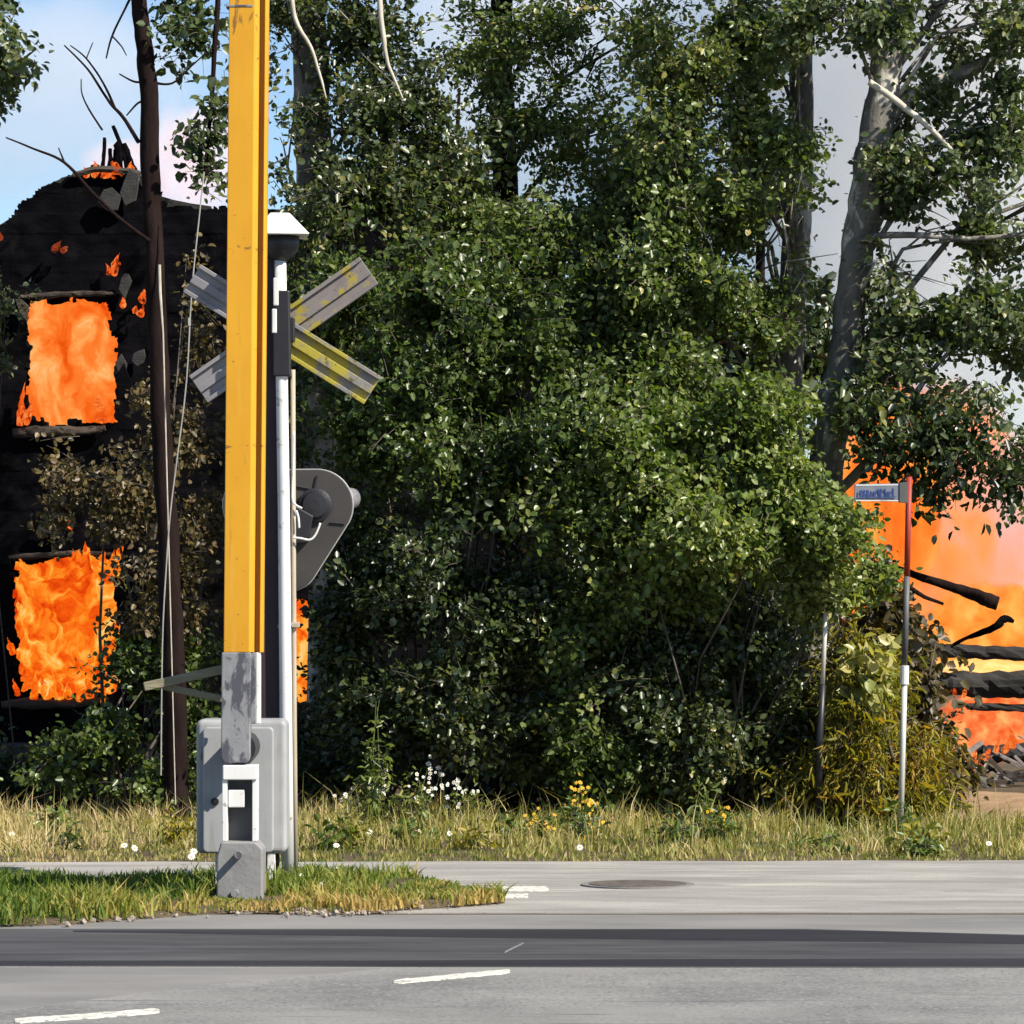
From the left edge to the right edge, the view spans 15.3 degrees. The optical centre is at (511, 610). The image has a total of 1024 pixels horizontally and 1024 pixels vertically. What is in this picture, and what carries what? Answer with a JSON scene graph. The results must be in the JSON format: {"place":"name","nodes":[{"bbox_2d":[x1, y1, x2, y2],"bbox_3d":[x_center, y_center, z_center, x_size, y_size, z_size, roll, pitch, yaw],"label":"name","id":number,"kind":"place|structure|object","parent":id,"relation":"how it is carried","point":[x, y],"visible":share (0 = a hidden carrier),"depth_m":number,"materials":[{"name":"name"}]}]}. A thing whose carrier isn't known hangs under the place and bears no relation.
{"place":"outdoors","nodes":[
{"label":"outdoors","id":0,"kind":"place"},
{"bbox_2d":[0,858,517,926],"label":"grass","id":1,"kind":"structure","parent":0,"point":[53,894],"depth_m":20.60,"materials":[{"name":"green plant"}]},
{"bbox_2d":[143,0,288,898],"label":"level crossing barrier","id":2,"kind":"object","parent":1,"relation":"on","point":[242,787],"visible":0.9,"depth_m":20.80,"materials":[{"name":"yellow metal"}]},
{"bbox_2d":[203,727,273,852],"bbox_3d":[-1.530,1.001,21.280,0.396,0.703,0.060,0,0,0],"label":"door","id":3,"kind":"structure","parent":2,"relation":"in","point":[213,764],"depth_m":21.25,"materials":[{"name":"grey metal"}]},
{"bbox_2d":[62,904,449,926],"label":"gravel","id":4,"kind":"structure","parent":1,"relation":"on","point":[322,913],"depth_m":19.86,"materials":[{"name":"grey gravel"}]},
{"bbox_2d":[183,213,380,874],"bbox_3d":[-1.321,-0.343,21.955,1.136,3.887,0.434,0,0,-8],"label":"crossing signal","id":5,"kind":"object","parent":1,"relation":"on","point":[308,514],"visible":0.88,"depth_m":21.93,"materials":[{"name":"grey metal"}]},
{"bbox_2d":[0,966,1023,1023],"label":"road","id":6,"kind":"structure","parent":0,"point":[581,995],"depth_m":15.65,"materials":[{"name":"grey asphalt"}]},
{"bbox_2d":[15,1008,158,1023],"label":"road marking","id":7,"kind":"object","parent":6,"relation":"on","point":[36,1019],"visible":1,"depth_m":14.96,"materials":[{"name":"paint"}]},
{"bbox_2d":[0,968,380,1010],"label":"road dusty edge","id":8,"kind":"object","parent":6,"relation":"on","point":[21,988],"visible":1,"depth_m":16.45,"materials":[{"name":"asphalt"}]},
{"bbox_2d":[394,969,509,983],"bbox_3d":[-0.255,1.595,16.580,0.787,0.006,0.151,0,0,-44],"label":"road marking","id":9,"kind":"object","parent":6,"relation":"on","point":[449,976],"visible":1,"depth_m":16.56,"materials":[{"name":"paint"}]},
{"bbox_2d":[0,929,1023,967],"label":"crossing strip","id":10,"kind":"object","parent":6,"relation":"on","point":[43,945],"visible":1,"depth_m":17.87,"materials":[{"name":"concrete"}]},
{"bbox_2d":[0,958,1023,966],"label":"rail groove","id":11,"kind":"object","parent":6,"relation":"on","point":[994,962],"visible":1,"depth_m":17.20,"materials":[{"name":"metal"}]},
{"bbox_2d":[505,942,523,952],"bbox_3d":[0.010,1.594,17.976,0.016,0.006,0.570,0,0,10],"label":"scuff mark","id":12,"kind":"object","parent":6,"relation":"on","point":[514,947],"visible":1,"depth_m":17.97,"materials":[{"name":"concrete"}]},
{"bbox_2d":[73,930,1023,943],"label":"rail groove","id":13,"kind":"object","parent":6,"relation":"on","point":[818,935],"visible":1,"depth_m":18.69,"materials":[{"name":"metal"}]},
{"bbox_2d":[0,771,1023,862],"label":"grass","id":14,"kind":"structure","parent":0,"point":[23,829],"depth_m":26.07,"materials":[{"name":"green plant"}]},
{"bbox_2d":[0,860,1023,913],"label":"side road","id":15,"kind":"structure","parent":0,"point":[916,887],"depth_m":22.21,"materials":[{"name":"grey asphalt"}]},
{"bbox_2d":[475,886,548,890],"bbox_3d":[-0.021,1.595,21.783,0.462,0.006,0.424,0,0,0],"label":"road marking","id":16,"kind":"object","parent":15,"relation":"on","point":[529,888],"visible":0.55,"depth_m":21.79,"materials":[{"name":"paint"}]},
{"bbox_2d":[505,893,527,898],"bbox_3d":[-0.020,1.595,21.234,0.222,0.006,0.389,0,0,0],"label":"road marking","id":17,"kind":"object","parent":15,"relation":"on","point":[517,895],"visible":0.54,"depth_m":21.26,"materials":[{"name":"paint"}]},
{"bbox_2d":[581,880,694,888],"bbox_3d":[0.730,1.591,22.069,0.660,0.019,0.660,0,0,0],"label":"manhole cover","id":18,"kind":"object","parent":15,"relation":"on","point":[636,884],"visible":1,"depth_m":21.97,"materials":[{"name":"metal"}]},
{"bbox_2d":[0,914,1023,934],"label":"road apron","id":19,"kind":"object","parent":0,"point":[997,924],"visible":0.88,"depth_m":19.45,"materials":[{"name":"concrete"}]},
{"bbox_2d":[0,614,1023,914],"bbox_3d":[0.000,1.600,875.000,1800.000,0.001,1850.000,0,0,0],"label":"ground","id":20,"kind":"structure","parent":0,"point":[988,728],"depth_m":33.85,"materials":[{"name":"soil"}]},
{"bbox_2d":[0,265,43,754],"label":"pale leaved bush","id":21,"kind":"object","parent":20,"relation":"on","point":[5,304],"visible":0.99,"depth_m":33.52,"materials":[{"name":"green plant"}]},
{"bbox_2d":[0,0,53,125],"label":"hanging tree","id":22,"kind":"object","parent":20,"relation":"on","point":[13,62],"visible":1,"depth_m":29.95,"materials":[{"name":"green plant"}]},
{"bbox_2d":[27,796,90,833],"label":"weed","id":23,"kind":"object","parent":20,"relation":"on","point":[53,814],"visible":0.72,"depth_m":27.26,"materials":[{"name":"green plant"}]},
{"bbox_2d":[0,716,137,809],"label":"shaded shrub","id":24,"kind":"object","parent":20,"relation":"on","point":[7,759],"visible":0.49,"depth_m":30.86,"materials":[{"name":"green plant"}]},
{"bbox_2d":[47,812,108,850],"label":"weed","id":25,"kind":"object","parent":20,"relation":"on","point":[69,835],"visible":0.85,"depth_m":25.45,"materials":[{"name":"green plant"}]},
{"bbox_2d":[0,623,223,819],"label":"green shrub","id":26,"kind":"object","parent":20,"relation":"on","point":[102,735],"visible":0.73,"depth_m":29.32,"materials":[{"name":"green plant"}]},
{"bbox_2d":[6,0,228,821],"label":"slender tree","id":27,"kind":"object","parent":20,"relation":"on","point":[191,28],"visible":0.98,"depth_m":28.85,"materials":[{"name":"brown plant"}]},
{"bbox_2d":[160,172,204,774],"bbox_3d":[-2.478,-1.032,28.600,0.336,4.538,0.018,0,0,0],"label":"hanging wire","id":28,"kind":"object","parent":27,"relation":"hanging from","point":[189,321],"visible":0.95,"depth_m":28.59,"materials":[{"name":"grey metal"}]},
{"bbox_2d":[20,232,225,812],"bbox_3d":[-2.901,-0.663,29.765,1.491,4.573,2.012,0,0,-38],"label":"dry shrub","id":29,"kind":"object","parent":20,"relation":"on","point":[128,504],"visible":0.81,"depth_m":29.64,"materials":[{"name":"brown plant"}]},
{"bbox_2d":[158,265,175,804],"bbox_3d":[-2.608,-0.577,28.719,0.149,4.078,0.032,0,0,25],"label":"pale pole","id":30,"kind":"object","parent":20,"relation":"on","point":[160,287],"visible":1,"depth_m":28.71,"materials":[{"name":"brown wood"}]},
{"bbox_2d":[144,808,196,845],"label":"weed","id":31,"kind":"object","parent":20,"relation":"on","point":[171,832],"visible":0.8,"depth_m":25.84,"materials":[{"name":"green plant"}]},
{"bbox_2d":[0,125,564,785],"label":"burning house","id":32,"kind":"structure","parent":20,"relation":"on","point":[84,225],"depth_m":34.70,"materials":[{"name":"black wood"}]},
{"bbox_2d":[0,233,67,252],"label":"flames","id":33,"kind":"object","parent":32,"relation":"hanging from","point":[56,246],"visible":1,"depth_m":34.53,"materials":[{"name":"orange"}]},
{"bbox_2d":[17,384,106,425],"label":"flames","id":34,"kind":"object","parent":32,"relation":"on","point":[24,419],"visible":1,"depth_m":34.58,"materials":[{"name":"orange"}]},
{"bbox_2d":[7,542,123,702],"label":"flames","id":35,"kind":"object","parent":32,"relation":"on","point":[80,561],"visible":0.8,"depth_m":34.56,"materials":[{"name":"orange"}]},
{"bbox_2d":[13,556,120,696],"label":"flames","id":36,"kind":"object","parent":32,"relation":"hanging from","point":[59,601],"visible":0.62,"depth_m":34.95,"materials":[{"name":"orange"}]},
{"bbox_2d":[26,297,117,425],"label":"flames","id":37,"kind":"object","parent":32,"relation":"hanging from","point":[73,357],"visible":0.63,"depth_m":35.02,"materials":[{"name":"orange"}]},
{"bbox_2d":[83,161,134,178],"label":"flames","id":38,"kind":"object","parent":32,"relation":"hanging from","point":[96,174],"visible":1,"depth_m":34.67,"materials":[{"name":"orange"}]},
{"bbox_2d":[106,253,120,275],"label":"flames","id":39,"kind":"object","parent":32,"relation":"hanging from","point":[111,269],"visible":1,"depth_m":34.55,"materials":[{"name":"orange"}]},
{"bbox_2d":[119,289,145,317],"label":"flames","id":40,"kind":"object","parent":32,"relation":"hanging from","point":[141,297],"visible":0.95,"depth_m":34.56,"materials":[{"name":"orange"}]},
{"bbox_2d":[296,599,307,702],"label":"flames","id":41,"kind":"object","parent":32,"relation":"hanging from","point":[301,643],"visible":0.12,"depth_m":35.02,"materials":[{"name":"orange"}]},
{"bbox_2d":[299,814,362,849],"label":"weed","id":42,"kind":"object","parent":20,"relation":"on","point":[329,828],"visible":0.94,"depth_m":25.38,"materials":[{"name":"green plant"}]},
{"bbox_2d":[323,799,372,848],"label":"weed","id":43,"kind":"object","parent":20,"relation":"on","point":[356,833],"visible":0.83,"depth_m":25.57,"materials":[{"name":"green plant"}]},
{"bbox_2d":[333,769,395,825],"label":"white wildflower","id":44,"kind":"object","parent":20,"relation":"on","point":[366,803],"visible":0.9,"depth_m":28.17,"materials":[{"name":"green plant"}]},
{"bbox_2d":[348,699,405,825],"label":"tall weed","id":45,"kind":"object","parent":20,"relation":"on","point":[375,775],"visible":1,"depth_m":28.18,"materials":[{"name":"green plant"}]},
{"bbox_2d":[268,0,545,807],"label":"broad tree","id":46,"kind":"object","parent":20,"relation":"on","point":[326,179],"visible":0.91,"depth_m":30.04,"materials":[{"name":"green plant"}]},
{"bbox_2d":[390,812,438,843],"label":"weed","id":47,"kind":"object","parent":20,"relation":"on","point":[412,824],"visible":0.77,"depth_m":26.06,"materials":[{"name":"green plant"}]},
{"bbox_2d":[379,755,460,824],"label":"white wildflower","id":48,"kind":"object","parent":20,"relation":"on","point":[416,796],"visible":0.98,"depth_m":28.19,"materials":[{"name":"green plant"}]},
{"bbox_2d":[286,186,597,816],"bbox_3d":[-0.604,-0.834,29.149,2.912,4.924,2.922,0,0,0],"label":"tall shrub","id":49,"kind":"object","parent":20,"relation":"on","point":[406,422],"visible":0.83,"depth_m":28.78,"materials":[{"name":"green plant"}]},
{"bbox_2d":[296,478,607,816],"bbox_3d":[-0.507,0.257,29.014,2.317,2.751,2.669,0,0,-35],"label":"broad shrub","id":50,"kind":"object","parent":20,"relation":"on","point":[395,583],"visible":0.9,"depth_m":28.66,"materials":[{"name":"green plant"}]},
{"bbox_2d":[432,815,501,850],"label":"weed","id":51,"kind":"object","parent":20,"relation":"on","point":[476,840],"visible":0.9,"depth_m":25.49,"materials":[{"name":"green plant"}]},
{"bbox_2d":[434,773,499,826],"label":"white wildflower","id":52,"kind":"object","parent":20,"relation":"on","point":[471,800],"visible":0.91,"depth_m":28.19,"materials":[{"name":"green plant"}]},
{"bbox_2d":[399,88,615,713],"bbox_3d":[-0.610,-1.687,37.924,3.426,7.078,3.604,0,0,0],"label":"background tree","id":53,"kind":"object","parent":20,"relation":"on","point":[473,156],"depth_m":37.99,"materials":[{"name":"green plant"}]},
{"bbox_2d":[493,804,539,842],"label":"weed","id":54,"kind":"object","parent":20,"relation":"on","point":[509,821],"visible":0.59,"depth_m":26.37,"materials":[{"name":"green plant"}]},
{"bbox_2d":[288,344,787,815],"bbox_3d":[0.028,-0.356,30.168,4.727,4.312,1.558,0,0,8],"label":"dark thicket","id":55,"kind":"object","parent":20,"relation":"on","point":[309,762],"visible":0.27,"depth_m":30.00,"materials":[{"name":"green plant"}]},
{"bbox_2d":[519,803,567,840],"bbox_3d":[0.197,1.520,26.414,0.318,0.366,0.304,0,0,44],"label":"goldenrod","id":56,"kind":"object","parent":20,"relation":"on","point":[548,819],"visible":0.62,"depth_m":26.38,"materials":[{"name":"green plant"}]},
{"bbox_2d":[381,0,743,740],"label":"leafy tree","id":57,"kind":"object","parent":20,"relation":"on","point":[583,232],"visible":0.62,"depth_m":30.38,"materials":[{"name":"green plant"}]},
{"bbox_2d":[545,805,611,839],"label":"weed","id":58,"kind":"object","parent":20,"relation":"on","point":[583,827],"visible":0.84,"depth_m":26.40,"materials":[{"name":"green plant"}]},
{"bbox_2d":[553,771,604,839],"bbox_3d":[0.460,1.362,26.619,0.338,0.490,0.335,0,0,43],"label":"goldenrod","id":59,"kind":"object","parent":20,"relation":"on","point":[571,805],"visible":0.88,"depth_m":26.59,"materials":[{"name":"plant"}]},
{"bbox_2d":[478,188,759,819],"bbox_3d":[0.824,-0.835,29.279,2.162,4.936,3.303,0,0,0],"label":"mottled shrub","id":60,"kind":"object","parent":20,"relation":"on","point":[586,520],"visible":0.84,"depth_m":28.40,"materials":[{"name":"green plant"}]},
{"bbox_2d":[565,93,763,758],"bbox_3d":[1.287,-1.738,38.959,3.628,7.251,3.732,0,0,0],"label":"background tree","id":61,"kind":"object","parent":20,"relation":"on","point":[728,368],"depth_m":38.62,"materials":[{"name":"green plant"}]},
{"bbox_2d":[642,804,701,845],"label":"weed","id":62,"kind":"object","parent":20,"relation":"on","point":[677,829],"visible":0.84,"depth_m":25.78,"materials":[{"name":"green plant"}]},
{"bbox_2d":[683,770,722,830],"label":"tall weed","id":63,"kind":"object","parent":20,"relation":"on","point":[705,805],"visible":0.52,"depth_m":27.19,"materials":[{"name":"green plant"}]},
{"bbox_2d":[579,558,838,820],"bbox_3d":[1.466,0.584,28.706,2.166,2.152,1.925,0,0,0],"label":"shrub","id":64,"kind":"object","parent":20,"relation":"on","point":[674,764],"visible":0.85,"depth_m":28.39,"materials":[{"name":"green plant"}]},
{"bbox_2d":[569,0,857,810],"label":"straight tree","id":65,"kind":"object","parent":20,"relation":"on","point":[703,284],"visible":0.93,"depth_m":29.38,"materials":[{"name":"green plant"}]},
{"bbox_2d":[686,807,742,840],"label":"weed","id":66,"kind":"object","parent":20,"relation":"on","point":[707,828],"visible":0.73,"depth_m":26.47,"materials":[{"name":"green plant"}]},
{"bbox_2d":[699,799,749,836],"bbox_3d":[1.494,1.519,26.612,0.366,0.418,0.308,0,0,0],"label":"goldenrod","id":67,"kind":"object","parent":20,"relation":"on","point":[724,818],"visible":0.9,"depth_m":26.58,"materials":[{"name":"green plant"}]},
{"bbox_2d":[576,349,922,821],"bbox_3d":[1.735,-0.152,28.354,2.568,3.559,2.479,0,0,-12],"label":"sunlit shrub","id":68,"kind":"object","parent":20,"relation":"on","point":[790,514],"visible":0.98,"depth_m":28.09,"materials":[{"name":"green plant"}]},
{"bbox_2d":[689,88,945,757],"bbox_3d":[2.752,-1.869,40.003,3.654,7.263,3.659,0,0,0],"label":"background tree","id":69,"kind":"object","parent":20,"relation":"on","point":[815,358],"visible":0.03,"depth_m":39.64,"materials":[{"name":"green plant"}]},
{"bbox_2d":[815,613,827,826],"bbox_3d":[2.278,0.808,28.000,0.098,1.585,0.051,0,0,0],"label":"marker post","id":70,"kind":"object","parent":20,"relation":"on","point":[819,735],"visible":0.9,"depth_m":27.98,"materials":[{"name":"metal"}]},
{"bbox_2d":[794,823,853,854],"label":"weed","id":71,"kind":"object","parent":20,"relation":"on","point":[829,838],"visible":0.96,"depth_m":25.05,"materials":[{"name":"green plant"}]},
{"bbox_2d":[813,632,900,822],"bbox_3d":[2.671,0.891,28.343,0.750,1.468,0.754,0,0,29],"label":"yellow leafed sapling","id":72,"kind":"object","parent":20,"relation":"on","point":[873,665],"visible":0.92,"depth_m":28.16,"materials":[{"name":"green plant"}]},
{"bbox_2d":[741,607,992,826],"bbox_3d":[2.616,0.900,28.502,1.728,1.871,1.668,0,0,31],"label":"golden shrub","id":73,"kind":"object","parent":20,"relation":"on","point":[848,777],"visible":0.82,"depth_m":28.16,"materials":[{"name":"yellow plant"}]},
{"bbox_2d":[731,0,1023,817],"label":"leaning tree","id":74,"kind":"object","parent":20,"relation":"on","point":[986,316],"visible":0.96,"depth_m":28.88,"materials":[{"name":"green plant"}]},
{"bbox_2d":[854,477,911,820],"bbox_3d":[2.704,0.313,27.700,0.421,2.576,0.060,0,0,0],"label":"street name sign","id":75,"kind":"object","parent":20,"relation":"on","point":[901,492],"visible":0.98,"depth_m":27.68,"materials":[{"name":"white metal"}]},
{"bbox_2d":[870,798,923,836],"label":"weed","id":76,"kind":"object","parent":20,"relation":"on","point":[904,816],"visible":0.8,"depth_m":26.95,"materials":[{"name":"green plant"}]},
{"bbox_2d":[884,815,951,855],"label":"weed","id":77,"kind":"object","parent":20,"relation":"on","point":[893,840],"visible":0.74,"depth_m":24.90,"materials":[{"name":"green plant"}]},
{"bbox_2d":[840,544,996,807],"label":"scorched shrub","id":78,"kind":"object","parent":20,"relation":"on","point":[887,616],"visible":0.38,"depth_m":30.18,"materials":[{"name":"brown plant"}]},
{"bbox_2d":[896,821,951,857],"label":"weed","id":79,"kind":"object","parent":20,"relation":"on","point":[923,848],"visible":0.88,"depth_m":24.72,"materials":[{"name":"green plant"}]},
{"bbox_2d":[893,805,972,849],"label":"weed","id":80,"kind":"object","parent":20,"relation":"on","point":[913,825],"visible":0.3,"depth_m":25.07,"materials":[{"name":"green plant"}]},
{"bbox_2d":[926,643,1023,781],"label":"collapsed building","id":81,"kind":"structure","parent":20,"relation":"on","point":[999,684],"depth_m":35.54,"materials":[{"name":"brown wood"}]},
{"bbox_2d":[946,688,966,697],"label":"flames","id":82,"kind":"object","parent":81,"relation":"on","point":[963,694],"visible":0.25,"depth_m":35.48,"materials":[{"name":"orange"}]},
{"bbox_2d":[950,615,1014,647],"bbox_3d":[4.354,0.193,35.295,0.626,0.311,0.126,0,0,27],"label":"burnt stub","id":83,"kind":"object","parent":81,"relation":"on","point":[999,622],"visible":1,"depth_m":35.22,"materials":[{"name":"brown wood"}]},
{"bbox_2d":[950,791,1023,825],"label":"soil mound","id":84,"kind":"object","parent":20,"relation":"on","point":[1017,799],"visible":0.34,"depth_m":30.61,"materials":[{"name":"brown soil"}]},
{"bbox_2d":[986,757,1007,776],"bbox_3d":[4.413,1.417,34.611,0.212,0.221,0.020,0,0,6],"label":"charred board","id":85,"kind":"object","parent":20,"relation":"on","point":[996,765],"visible":0.8,"depth_m":34.60,"materials":[{"name":"grey wood"}]},
{"bbox_2d":[996,771,1014,784],"bbox_3d":[4.399,1.471,34.451,0.313,0.211,0.034,0,0,20],"label":"charred board","id":86,"kind":"object","parent":20,"relation":"on","point":[1006,778],"visible":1,"depth_m":34.41,"materials":[{"name":"grey wood"}]},
{"bbox_2d":[972,779,1010,784],"bbox_3d":[4.295,1.548,34.416,0.434,0.049,0.021,0,0,6],"label":"charred board","id":87,"kind":"object","parent":86,"relation":"on","point":[1005,782],"visible":0.45,"depth_m":34.39,"materials":[{"name":"grey wood"}]},
{"bbox_2d":[1003,774,1023,780],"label":"charred board","id":88,"kind":"object","parent":20,"relation":"on","point":[1016,777],"visible":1,"depth_m":34.54,"materials":[{"name":"grey wood"}]},
{"bbox_3d":[4.279,1.409,34.723,0.246,0.273,0.037,0,0,0],"label":"charred board","id":89,"kind":"object","parent":20,"relation":"on","visible":0},
{"bbox_2d":[991,749,1018,767],"bbox_3d":[4.508,1.349,34.770,0.311,0.182,0.032,0,0,-30],"label":"charred board","id":90,"kind":"object","parent":89,"relation":"on","point":[1002,756],"visible":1,"depth_m":34.74,"materials":[{"name":"grey wood"}]},
{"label":"charred board","id":91,"kind":"object","parent":20,"relation":"on","visible":0},
{"bbox_2d":[967,740,983,753],"bbox_3d":[4.095,1.325,34.615,0.424,0.292,0.028,0,0,-17],"label":"charred board","id":92,"kind":"object","parent":91,"relation":"on","point":[974,747],"visible":0.45,"depth_m":34.64,"materials":[{"name":"grey wood"}]},
{"bbox_2d":[0,0,1023,613],"label":"sky","id":93,"kind":"structure","parent":0,"point":[54,116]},
{"bbox_2d":[883,560,999,609],"bbox_3d":[3.340,-0.200,29.575,0.930,0.396,0.280,0,0,15],"label":"charred beam","id":94,"kind":"object","parent":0,"point":[985,599],"visible":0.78,"depth_m":29.47,"materials":[{"name":"black wood"}]},
{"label":"charred board","id":95,"kind":"object","parent":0,"visible":0},
{"bbox_2d":[995,754,1023,767],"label":"charred board","id":96,"kind":"object","parent":95,"relation":"on","point":[1013,761],"visible":0.57,"depth_m":34.76,"materials":[{"name":"grey wood"}]},
{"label":"charred board","id":97,"kind":"object","parent":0,"visible":0},
{"bbox_2d":[1014,755,1023,766],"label":"charred board","id":98,"kind":"object","parent":97,"relation":"on","point":[1018,760],"visible":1,"depth_m":34.41,"materials":[{"name":"grey wood"}]},
{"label":"charred board","id":99,"kind":"object","parent":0,"visible":0},
{"bbox_2d":[980,760,996,772],"bbox_3d":[4.290,1.407,34.255,0.165,0.141,0.020,0,0,12],"label":"charred board","id":100,"kind":"object","parent":99,"relation":"on","point":[989,767],"visible":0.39,"depth_m":34.25,"materials":[{"name":"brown wood"}]},
{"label":"charred board","id":101,"kind":"object","parent":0,"visible":0},
{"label":"charred board","id":102,"kind":"object","parent":101,"relation":"on","visible":0},
{"bbox_2d":[1016,744,1023,752],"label":"charred board","id":103,"kind":"object","parent":102,"relation":"on","point":[1019,747],"visible":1,"depth_m":34.62,"materials":[{"name":"grey wood"}]},
{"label":"charred board","id":104,"kind":"object","parent":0,"visible":0},
{"bbox_2d":[965,726,1016,770],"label":"flames","id":105,"kind":"object","parent":104,"relation":"on","point":[1010,742],"visible":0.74,"depth_m":34.38,"materials":[{"name":"orange"}]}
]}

